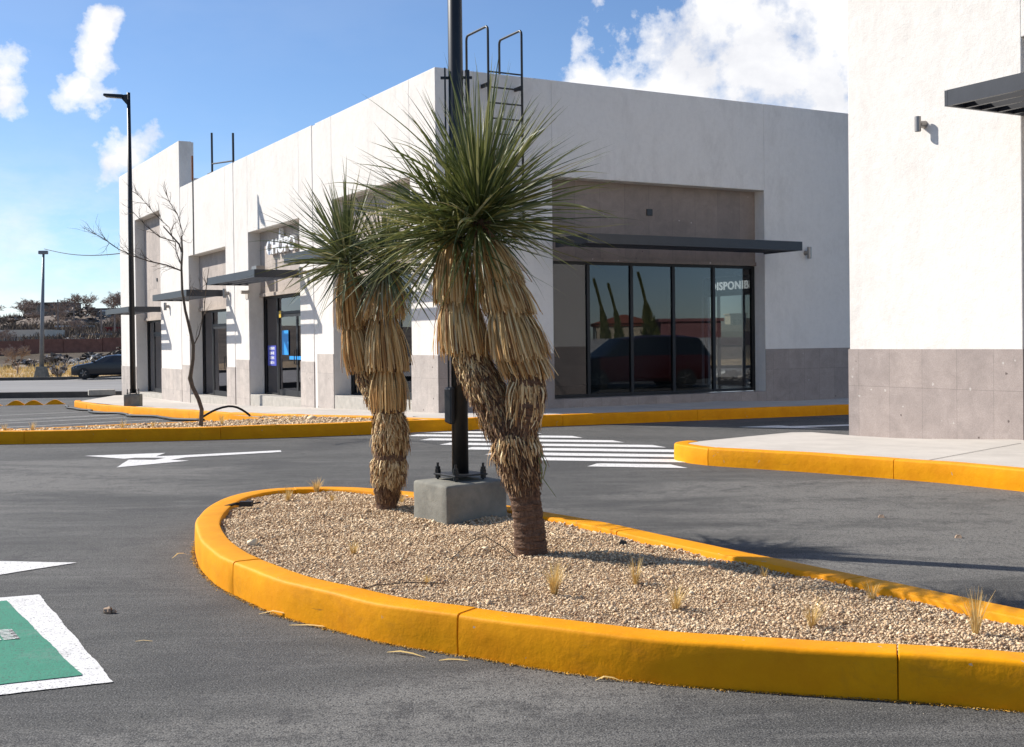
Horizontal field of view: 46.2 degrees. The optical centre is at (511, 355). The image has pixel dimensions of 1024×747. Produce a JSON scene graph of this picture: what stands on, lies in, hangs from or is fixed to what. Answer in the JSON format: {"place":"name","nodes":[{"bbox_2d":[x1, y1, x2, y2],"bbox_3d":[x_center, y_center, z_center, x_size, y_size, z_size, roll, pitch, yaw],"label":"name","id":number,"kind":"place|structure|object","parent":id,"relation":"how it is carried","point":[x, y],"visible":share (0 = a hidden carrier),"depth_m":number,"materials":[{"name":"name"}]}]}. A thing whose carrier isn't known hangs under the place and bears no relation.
{"place":"outdoors","nodes":[
{"label":"outdoors","id":0,"kind":"place"},
{"bbox_2d":[0,368,736,391],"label":"road","id":1,"kind":"structure","parent":0,"point":[115,383],"depth_m":64.89,"materials":[{"name":"asphalt"}]},
{"bbox_2d":[71,354,121,378],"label":"parked car","id":2,"kind":"object","parent":1,"relation":"on","point":[109,365],"visible":0.59,"depth_m":72.12,"materials":[{"name":"black paint"}]},
{"bbox_2d":[0,317,736,375],"bbox_3d":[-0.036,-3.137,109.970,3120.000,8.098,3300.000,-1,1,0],"label":"ground","id":3,"kind":"structure","parent":0,"point":[728,352],"depth_m":117.84,"materials":[{"name":"soil"}]},
{"bbox_2d":[0,329,16,340],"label":"bare tree","id":4,"kind":"object","parent":3,"relation":"on","point":[3,334],"visible":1,"depth_m":129.90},
{"bbox_2d":[8,302,36,314],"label":"bare tree","id":5,"kind":"object","parent":3,"relation":"on","point":[22,308],"visible":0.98,"depth_m":211.59,"materials":[{"name":"plant"}]},
{"bbox_2d":[13,298,40,312],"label":"bare tree","id":6,"kind":"object","parent":3,"relation":"on","point":[30,302],"visible":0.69,"depth_m":223.53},
{"bbox_2d":[0,330,64,340],"bbox_3d":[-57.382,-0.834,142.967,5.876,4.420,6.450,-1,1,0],"label":"wall","id":7,"kind":"structure","parent":3,"relation":"on","point":[26,333],"depth_m":139.72,"materials":[{"name":"concrete"}]},
{"bbox_2d":[24,304,48,315],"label":"hilltop house","id":8,"kind":"structure","parent":3,"relation":"on","point":[38,308],"depth_m":227.31,"materials":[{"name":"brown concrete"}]},
{"bbox_2d":[23,310,50,323],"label":"bare tree","id":9,"kind":"object","parent":3,"relation":"on","point":[33,317],"visible":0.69,"depth_m":181.69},
{"bbox_2d":[4,352,72,367],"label":"rubble heap","id":10,"kind":"object","parent":3,"relation":"on","point":[25,362],"visible":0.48,"depth_m":99.20,"materials":[{"name":"stone"}]},
{"bbox_2d":[44,301,66,313],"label":"bare tree","id":11,"kind":"object","parent":3,"relation":"on","point":[53,305],"visible":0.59,"depth_m":214.48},
{"bbox_2d":[57,300,58,328],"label":"utility pole","id":12,"kind":"object","parent":3,"relation":"on","point":[57,313],"visible":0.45,"depth_m":169.86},
{"bbox_2d":[1,305,116,325],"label":"rubble heap","id":13,"kind":"object","parent":3,"relation":"on","point":[95,316],"visible":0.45,"depth_m":192.16,"materials":[{"name":"stone"}]},
{"bbox_2d":[0,312,120,340],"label":"hillside scrub","id":14,"kind":"object","parent":3,"relation":"on","point":[70,332],"visible":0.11,"depth_m":163.89,"materials":[{"name":"plant"}]},
{"bbox_2d":[0,391,121,398],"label":"road kerb","id":15,"kind":"structure","parent":3,"relation":"on","point":[62,394],"depth_m":50.72,"materials":[{"name":"concrete"}]},
{"bbox_2d":[49,308,72,323],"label":"bare tree","id":16,"kind":"object","parent":3,"relation":"on","point":[62,315],"visible":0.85,"depth_m":175.61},
{"bbox_2d":[40,302,82,315],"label":"hilltop house","id":17,"kind":"structure","parent":3,"relation":"on","point":[50,305],"depth_m":231.89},
{"bbox_2d":[51,305,71,311],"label":"bare tree","id":18,"kind":"object","parent":3,"relation":"on","point":[55,309],"visible":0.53,"depth_m":205.53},
{"bbox_2d":[60,298,79,310],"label":"bare tree","id":19,"kind":"object","parent":3,"relation":"on","point":[67,303],"visible":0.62,"depth_m":227.52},
{"bbox_2d":[73,306,74,328],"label":"utility pole","id":20,"kind":"object","parent":3,"relation":"on","point":[73,315],"visible":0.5,"depth_m":171.88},
{"bbox_2d":[64,336,88,338],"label":"rubble heap","id":21,"kind":"object","parent":3,"relation":"on","point":[77,337],"visible":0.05,"depth_m":136.02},
{"bbox_2d":[67,319,86,333],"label":"bare tree","id":22,"kind":"object","parent":3,"relation":"on","point":[74,326],"visible":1,"depth_m":159.80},
{"bbox_2d":[67,292,99,309],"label":"bare tree","id":23,"kind":"object","parent":3,"relation":"on","point":[78,298],"visible":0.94,"depth_m":220.51,"materials":[{"name":"plant"}]},
{"bbox_2d":[66,353,102,364],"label":"rubble heap","id":24,"kind":"object","parent":3,"relation":"on","point":[93,357],"visible":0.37,"depth_m":97.63,"materials":[{"name":"stone"}]},
{"bbox_2d":[79,347,121,359],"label":"rubble heap","id":25,"kind":"object","parent":3,"relation":"on","point":[84,356],"visible":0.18,"depth_m":102.30,"materials":[{"name":"stone"}]},
{"bbox_2d":[100,309,101,329],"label":"utility pole","id":26,"kind":"object","parent":3,"relation":"on","point":[101,318],"visible":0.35,"depth_m":149.87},
{"bbox_2d":[100,292,120,307],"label":"bare tree","id":27,"kind":"object","parent":3,"relation":"on","point":[107,302],"visible":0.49,"depth_m":225.18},
{"bbox_2d":[107,292,120,307],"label":"bare tree","id":28,"kind":"object","parent":3,"relation":"on","point":[117,298],"visible":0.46,"depth_m":221.38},
{"bbox_2d":[110,315,120,326],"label":"bare tree","id":29,"kind":"object","parent":3,"relation":"on","point":[117,319],"visible":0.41,"depth_m":171.59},
{"bbox_2d":[0,331,736,354],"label":"brick wall","id":30,"kind":"structure","parent":3,"relation":"on","point":[112,344],"depth_m":123.07,"materials":[{"name":"brick"}]},
{"bbox_2d":[0,365,736,380],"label":"road kerb","id":31,"kind":"structure","parent":3,"relation":"on","point":[72,378],"depth_m":75.22,"materials":[{"name":"concrete"}]},
{"bbox_2d":[105,25,849,412],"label":"shop building","id":32,"kind":"structure","parent":3,"relation":"on","point":[745,205],"depth_m":27.36,"materials":[{"name":"white paint"}]},
{"bbox_2d":[149,323,153,389],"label":"window pane","id":33,"kind":"structure","parent":32,"relation":"in","point":[151,342],"depth_m":45.64,"materials":[{"name":"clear glass"}]},
{"bbox_2d":[148,320,160,391],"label":"window frame","id":34,"kind":"structure","parent":32,"relation":"in","point":[154,332],"depth_m":45.56,"materials":[{"name":"black metal"}]},
{"bbox_2d":[154,322,160,331],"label":"window pane","id":35,"kind":"structure","parent":32,"relation":"in","point":[157,324],"depth_m":44.72,"materials":[{"name":"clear glass"}]},
{"bbox_2d":[154,334,161,392],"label":"door","id":36,"kind":"structure","parent":32,"relation":"in","point":[157,337],"depth_m":44.71,"materials":[{"name":"glass"}]},
{"bbox_2d":[204,313,212,392],"bbox_3d":[-9.729,-0.084,38.562,0.006,2.570,0.990,-1,1,-29],"label":"window pane","id":37,"kind":"structure","parent":32,"relation":"in","point":[208,316],"depth_m":38.59,"materials":[{"name":"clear glass"}]},
{"bbox_2d":[203,309,226,394],"bbox_3d":[-8.981,-0.087,37.227,0.060,2.690,4.250,-1,1,-29],"label":"window frame","id":38,"kind":"structure","parent":32,"relation":"in","point":[222,310],"depth_m":38.14,"materials":[{"name":"black metal"}]},
{"bbox_2d":[213,311,226,323],"bbox_3d":[-8.721,-1.174,36.730,0.006,0.370,3.020,-1,1,-29],"label":"window pane","id":39,"kind":"structure","parent":32,"relation":"in","point":[219,317],"depth_m":37.40,"materials":[{"name":"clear glass"}]},
{"bbox_2d":[213,326,226,395],"bbox_3d":[-9.098,0.168,37.392,0.102,2.160,1.502,-1,1,-29],"label":"door","id":40,"kind":"structure","parent":32,"relation":"in","point":[219,332],"depth_m":37.44,"materials":[{"name":"glass"}]},
{"bbox_2d":[266,298,277,392],"bbox_3d":[-6.569,-0.272,32.926,0.006,2.570,0.970,-1,1,-29],"label":"window pane","id":41,"kind":"structure","parent":32,"relation":"in","point":[271,303],"depth_m":32.96,"materials":[{"name":"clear glass"}]},
{"bbox_2d":[264,293,299,394],"bbox_3d":[-5.821,-0.274,31.591,0.060,2.690,4.230,-1,1,-29],"label":"window frame","id":42,"kind":"structure","parent":32,"relation":"in","point":[287,295],"depth_m":32.68,"materials":[{"name":"black metal"}]},
{"bbox_2d":[278,313,297,396],"bbox_3d":[-5.945,-0.020,31.765,0.102,2.160,1.502,-1,1,-29],"label":"door","id":43,"kind":"structure","parent":32,"relation":"in","point":[288,378],"depth_m":31.74,"materials":[{"name":"glass"}]},
{"bbox_2d":[279,296,299,310],"bbox_3d":[-5.566,-1.361,31.103,0.006,0.370,3.020,-1,1,-29],"label":"window pane","id":44,"kind":"structure","parent":32,"relation":"in","point":[285,304],"depth_m":31.65,"materials":[{"name":"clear glass"}]},
{"bbox_2d":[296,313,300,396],"bbox_3d":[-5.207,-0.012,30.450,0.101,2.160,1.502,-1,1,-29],"label":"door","id":45,"kind":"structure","parent":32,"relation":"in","point":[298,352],"depth_m":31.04,"materials":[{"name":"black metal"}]},
{"bbox_2d":[355,280,369,392],"bbox_3d":[-3.383,-0.429,27.243,0.006,2.570,1.040,-1,1,-29],"label":"window pane","id":46,"kind":"structure","parent":32,"relation":"in","point":[356,391],"depth_m":27.49,"materials":[{"name":"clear glass"}]},
{"bbox_2d":[352,270,410,395],"bbox_3d":[-2.635,-0.431,25.908,0.060,2.690,4.300,-1,1,-29],"label":"window frame","id":47,"kind":"structure","parent":32,"relation":"in","point":[353,376],"depth_m":27.70,"materials":[{"name":"black metal"}]},
{"bbox_2d":[400,275,410,291],"bbox_3d":[-2.362,-1.518,25.389,0.006,0.370,3.020,-1,1,-29],"label":"window pane","id":48,"kind":"structure","parent":32,"relation":"in","point":[408,275],"depth_m":25.08,"materials":[{"name":"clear glass"}]},
{"bbox_2d":[400,295,411,398],"bbox_3d":[-2.005,-0.169,24.733,0.101,2.160,1.502,-1,1,-29],"label":"door","id":49,"kind":"structure","parent":32,"relation":"in","point":[408,334],"depth_m":25.07,"materials":[{"name":"glass"}]},
{"bbox_2d":[553,261,755,397],"bbox_3d":[3.050,-0.572,25.695,5.505,2.785,0.075,-1,1,-29],"label":"window frame","id":50,"kind":"structure","parent":32,"relation":"in","point":[587,264],"depth_m":25.89,"materials":[{"name":"black metal"}]},
{"bbox_2d":[704,276,736,384],"bbox_3d":[5.769,-0.635,31.403,0.060,2.870,2.260,-1,1,-29],"label":"end door","id":51,"kind":"structure","parent":32,"relation":"in","point":[724,382],"depth_m":31.88,"materials":[{"name":"black metal"}]},
{"bbox_2d":[734,268,751,387],"bbox_3d":[4.925,-0.606,26.747,1.040,2.675,0.006,-1,1,-29],"label":"window pane","id":52,"kind":"structure","parent":32,"relation":"in","point":[742,277],"depth_m":26.90,"materials":[{"name":"clear glass"}]},
{"bbox_2d":[716,369,736,383],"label":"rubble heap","id":53,"kind":"object","parent":3,"relation":"on","point":[727,374],"visible":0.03,"depth_m":46.86,"materials":[{"name":"stone"}]},
{"bbox_2d":[723,313,735,324],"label":"distant block","id":54,"kind":"structure","parent":3,"relation":"on","point":[730,318],"depth_m":189.95,"materials":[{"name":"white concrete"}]},
{"bbox_2d":[847,0,1023,439],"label":"corner building","id":55,"kind":"structure","parent":3,"relation":"on","point":[936,165],"depth_m":16.08,"materials":[{"name":"white paint"}]},
{"bbox_2d":[0,359,736,376],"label":"verge ground","id":56,"kind":"structure","parent":0,"point":[728,361],"depth_m":85.55,"materials":[{"name":"soil"}]},
{"bbox_2d":[0,345,30,375],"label":"bare tree","id":57,"kind":"object","parent":56,"relation":"on","point":[22,350],"visible":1,"depth_m":81.26,"materials":[{"name":"plant"}]},
{"bbox_2d":[34,251,49,376],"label":"lamp post","id":58,"kind":"object","parent":56,"relation":"on","point":[41,369],"visible":0.97,"depth_m":76.36,"materials":[{"name":"grey metal"}]},
{"bbox_2d":[45,249,119,255],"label":"overhead cable","id":59,"kind":"object","parent":58,"relation":"attached to","point":[84,255],"visible":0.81,"depth_m":61.27,"materials":[{"name":"black rubber"}]},
{"bbox_2d":[44,354,70,376],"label":"shrub","id":60,"kind":"object","parent":56,"relation":"on","point":[55,371],"visible":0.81,"depth_m":77.48,"materials":[{"name":"plant"}]},
{"bbox_2d":[0,359,115,376],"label":"verge weeds","id":61,"kind":"object","parent":56,"relation":"on","point":[26,370],"visible":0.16,"depth_m":88.58,"materials":[{"name":"yellow plant"}]},
{"bbox_2d":[0,0,847,317],"label":"sky","id":62,"kind":"structure","parent":0,"point":[261,72],"materials":[{"name":"blue"}]},
{"bbox_2d":[83,395,848,419],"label":"pavement","id":63,"kind":"structure","parent":0,"point":[119,400],"depth_m":25.41,"materials":[{"name":"concrete"}]},
{"bbox_2d":[103,92,142,405],"bbox_3d":[-11.024,-2.975,33.969,0.901,8.910,0.401,-1,1,-5],"label":"lamp post","id":64,"kind":"object","parent":63,"relation":"on","point":[130,399],"visible":0.92,"depth_m":33.91,"materials":[{"name":"black metal"}]},
{"bbox_2d":[0,397,1023,746],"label":"asphalt","id":65,"kind":"structure","parent":0,"point":[178,649],"depth_m":7.32,"materials":[{"name":"asphalt"}]},
{"bbox_2d":[5,400,23,405],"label":"wheel stop","id":66,"kind":"object","parent":65,"relation":"on","point":[13,403],"visible":0.68,"depth_m":42.07,"materials":[{"name":"yellow paint"}]},
{"bbox_2d":[24,400,43,404],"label":"wheel stop","id":67,"kind":"object","parent":65,"relation":"on","point":[33,402],"visible":0.68,"depth_m":42.14,"materials":[{"name":"yellow paint"}]},
{"bbox_2d":[0,561,76,574],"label":"lane arrow marking","id":68,"kind":"object","parent":65,"relation":"on","point":[6,567],"visible":1,"depth_m":8.20,"materials":[{"name":"white paint"}]},
{"bbox_2d":[44,400,63,404],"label":"wheel stop","id":69,"kind":"object","parent":65,"relation":"on","point":[52,402],"visible":0.69,"depth_m":42.38,"materials":[{"name":"yellow paint"}]},
{"bbox_2d":[0,594,112,694],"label":"parking marking","id":70,"kind":"object","parent":65,"relation":"on","point":[41,617],"visible":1,"depth_m":5.93,"materials":[{"name":"white paint"}]},
{"bbox_2d":[0,600,81,683],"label":"green parking marking","id":71,"kind":"object","parent":70,"relation":"on","point":[30,653],"visible":1,"depth_m":5.79,"materials":[{"name":"paint"}]},
{"bbox_2d":[0,629,18,639],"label":"parking text marking","id":72,"kind":"object","parent":71,"relation":"on","point":[12,634],"visible":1,"depth_m":6.20,"materials":[{"name":"white paint"}]},
{"bbox_2d":[0,411,158,427],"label":"parking line marking","id":73,"kind":"object","parent":65,"relation":"on","point":[66,417],"visible":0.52,"depth_m":29.34,"materials":[{"name":"white paint"}]},
{"bbox_2d":[88,389,114,395],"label":"loose block","id":74,"kind":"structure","parent":65,"relation":"on","point":[101,392],"depth_m":47.10,"materials":[{"name":"concrete"}]},
{"bbox_2d":[103,606,116,613],"bbox_3d":[-2.254,1.430,6.727,0.074,0.051,0.051,-1,1,0],"label":"stone","id":75,"kind":"object","parent":65,"relation":"on","point":[108,610],"visible":1,"depth_m":6.71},
{"bbox_2d":[65,405,204,420],"bbox_3d":[-10.898,1.528,32.670,0.483,0.452,16.635,-1,1,-30],"label":"black hose","id":76,"kind":"object","parent":65,"relation":"on","point":[151,416],"visible":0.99,"depth_m":29.57,"materials":[{"name":"rubber"}]},
{"bbox_2d":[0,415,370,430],"bbox_3d":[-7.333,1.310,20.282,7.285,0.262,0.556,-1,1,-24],"label":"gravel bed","id":77,"kind":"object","parent":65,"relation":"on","point":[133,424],"depth_m":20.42,"materials":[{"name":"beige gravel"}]},
{"bbox_2d":[69,415,358,429],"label":"planter gravel","id":78,"kind":"structure","parent":77,"relation":"on","point":[236,423],"depth_m":20.50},
{"bbox_2d":[72,182,210,425],"bbox_3d":[-6.106,-0.845,19.727,2.248,4.227,0.908,-1,1,-19],"label":"bare sapling","id":79,"kind":"object","parent":78,"relation":"on","point":[196,394],"visible":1,"depth_m":19.78,"materials":[{"name":"brown plant"}]},
{"bbox_2d":[203,405,250,417],"bbox_3d":[-5.530,1.080,23.206,1.024,0.240,0.087,-1,1,-35],"label":"black hose","id":80,"kind":"object","parent":78,"relation":"on","point":[227,406],"visible":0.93,"depth_m":23.19,"materials":[{"name":"rubber"}]},
{"bbox_2d":[93,450,280,466],"bbox_3d":[-4.280,1.347,16.169,2.464,0.001,1.857,-1,1,-31],"label":"lane arrow marking","id":81,"kind":"object","parent":65,"relation":"on","point":[165,459],"visible":1,"depth_m":16.07,"materials":[{"name":"white paint"}]},
{"bbox_2d":[74,400,444,420],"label":"pavement kerb","id":82,"kind":"structure","parent":65,"relation":"on","point":[183,413],"depth_m":28.39,"materials":[{"name":"yellow paint"}]},
{"bbox_2d":[298,624,324,626],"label":"fallen leaf","id":83,"kind":"object","parent":65,"relation":"on","point":[311,625],"visible":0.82,"depth_m":6.34,"materials":[{"name":"beige plant"}]},
{"bbox_2d":[390,650,422,656],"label":"fallen leaf","id":84,"kind":"object","parent":65,"relation":"on","point":[405,652],"visible":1,"depth_m":5.75,"materials":[{"name":"beige plant"}]},
{"bbox_2d":[0,404,848,443],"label":"pavement kerb","id":85,"kind":"structure","parent":65,"relation":"on","point":[185,433],"depth_m":19.46,"materials":[{"name":"yellow paint"}]},
{"bbox_2d":[411,429,685,467],"bbox_3d":[0.308,1.284,17.348,2.611,0.009,7.697,-1,1,-29],"label":"crosswalk marking","id":86,"kind":"object","parent":65,"relation":"on","point":[612,459],"visible":0.59,"depth_m":16.18,"materials":[{"name":"white paint"}]},
{"bbox_2d":[174,542,1023,720],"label":"kerb grit","id":87,"kind":"object","parent":65,"relation":"on","point":[541,670],"visible":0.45,"depth_m":5.53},
{"bbox_2d":[189,541,1018,712],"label":"paint crumbs","id":88,"kind":"object","parent":65,"relation":"on","point":[398,645],"visible":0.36,"depth_m":5.54,"materials":[{"name":"paint"}]},
{"bbox_2d":[195,487,1023,711],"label":"island kerb","id":89,"kind":"structure","parent":65,"relation":"on","point":[979,678],"depth_m":5.44,"materials":[{"name":"yellow paint"}]},
{"bbox_2d":[221,491,1023,654],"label":"gravel","id":90,"kind":"structure","parent":89,"relation":"in","point":[401,535],"depth_m":6.79,"materials":[{"name":"gravel"}]},
{"bbox_2d":[224,501,260,506],"bbox_3d":[-2.192,1.207,9.768,0.276,0.051,0.128,-1,1,0],"label":"irrigation stub","id":91,"kind":"object","parent":90,"relation":"on","point":[245,503],"visible":0.97,"depth_m":9.71,"materials":[{"name":"black plastic"}]},
{"bbox_2d":[283,486,294,500],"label":"grass tuft","id":92,"kind":"object","parent":90,"relation":"on","point":[288,494],"visible":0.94,"depth_m":10.20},
{"bbox_2d":[309,477,323,491],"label":"grass tuft","id":93,"kind":"object","parent":90,"relation":"on","point":[316,485],"visible":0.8,"depth_m":10.72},
{"bbox_2d":[245,157,436,511],"bbox_3d":[-1.270,-0.195,9.680,1.875,2.924,1.566,-1,1,0],"label":"yucca palm","id":94,"kind":"object","parent":90,"relation":"on","point":[374,359],"visible":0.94,"depth_m":9.55,"materials":[{"name":"green plant"}]},
{"bbox_2d":[347,540,359,554],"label":"grass tuft","id":95,"kind":"object","parent":90,"relation":"on","point":[353,550],"visible":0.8,"depth_m":7.61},
{"bbox_2d":[362,582,445,588],"bbox_3d":[-0.625,1.252,6.546,0.530,0.016,0.060,-1,1,-19],"label":"fallen twig","id":96,"kind":"object","parent":90,"relation":"on","point":[404,582],"visible":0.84,"depth_m":6.58,"materials":[{"name":"wood"}]},
{"bbox_2d":[414,0,506,524],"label":"lamp post","id":97,"kind":"object","parent":90,"relation":"on","point":[461,492],"visible":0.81,"depth_m":9.09,"materials":[{"name":"metal"}]},
{"bbox_2d":[308,51,644,557],"bbox_3d":[-0.224,-0.318,7.555,2.225,3.226,2.057,-1,1,0],"label":"yucca palm","id":98,"kind":"object","parent":90,"relation":"on","point":[478,202],"visible":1,"depth_m":7.45,"materials":[{"name":"green plant"}]},
{"bbox_2d":[450,535,517,559],"bbox_3d":[-0.183,1.187,7.417,0.429,0.136,0.096,-1,1,-9],"label":"fallen twig","id":99,"kind":"object","parent":90,"relation":"on","point":[486,551],"visible":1,"depth_m":7.42,"materials":[{"name":"wood"}]},
{"bbox_2d":[533,556,572,594],"bbox_3d":[0.231,1.172,6.326,0.233,0.214,0.288,-1,1,-30],"label":"grass tuft","id":100,"kind":"object","parent":90,"relation":"on","point":[554,586],"visible":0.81,"depth_m":6.33,"materials":[{"name":"plant"}]},
{"bbox_2d":[619,540,626,544],"bbox_3d":[0.724,1.216,7.816,0.051,0.030,0.051,-1,1,11],"label":"plastic stub","id":101,"kind":"object","parent":90,"relation":"on","point":[623,542],"visible":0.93,"depth_m":7.80,"materials":[{"name":"black"}]},
{"bbox_2d":[623,556,643,584],"bbox_3d":[0.680,1.187,6.654,0.162,0.180,0.158,-1,1,-16],"label":"grass tuft","id":102,"kind":"object","parent":90,"relation":"on","point":[634,576],"visible":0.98,"depth_m":6.62,"materials":[{"name":"plant"}]},
{"bbox_2d":[660,580,688,609],"bbox_3d":[0.808,1.198,5.964,0.146,0.156,0.169,0,1,24],"label":"grass tuft","id":103,"kind":"object","parent":90,"relation":"on","point":[677,604],"visible":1,"depth_m":5.96,"materials":[{"name":"plant"}]},
{"bbox_2d":[760,566,770,576],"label":"grass tuft","id":104,"kind":"object","parent":90,"relation":"on","point":[764,574],"visible":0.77,"depth_m":6.73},
{"bbox_2d":[799,595,828,628],"bbox_3d":[1.393,1.195,5.582,0.160,0.154,0.154,-1,1,0],"label":"grass tuft","id":105,"kind":"object","parent":90,"relation":"on","point":[812,622],"visible":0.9,"depth_m":5.57,"materials":[{"name":"plant"}]},
{"bbox_2d":[863,581,880,599],"bbox_3d":[1.808,1.184,6.052,0.110,0.117,0.143,0,1,30],"label":"grass tuft","id":106,"kind":"object","parent":90,"relation":"on","point":[872,596],"visible":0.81,"depth_m":6.03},
{"bbox_2d":[956,587,994,634],"bbox_3d":[2.086,1.141,5.379,0.330,0.238,0.232,-1,1,-26],"label":"grass tuft","id":107,"kind":"object","parent":90,"relation":"on","point":[975,624],"visible":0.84,"depth_m":5.36,"materials":[{"name":"plant"}]},
{"bbox_2d":[752,424,848,427],"bbox_3d":[5.875,1.232,21.023,3.916,0.042,0.992,-1,1,-15],"label":"road marking","id":108,"kind":"object","parent":65,"relation":"on","point":[777,426],"visible":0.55,"depth_m":20.90,"materials":[{"name":"white paint"}]},
{"bbox_2d":[674,440,1023,491],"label":"pavement kerb","id":109,"kind":"structure","parent":65,"relation":"on","point":[982,475],"depth_m":12.94,"materials":[{"name":"yellow paint"}]},
{"bbox_2d":[689,432,1023,467],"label":"pavement","id":110,"kind":"structure","parent":0,"point":[1010,454],"depth_m":14.25,"materials":[{"name":"concrete"}]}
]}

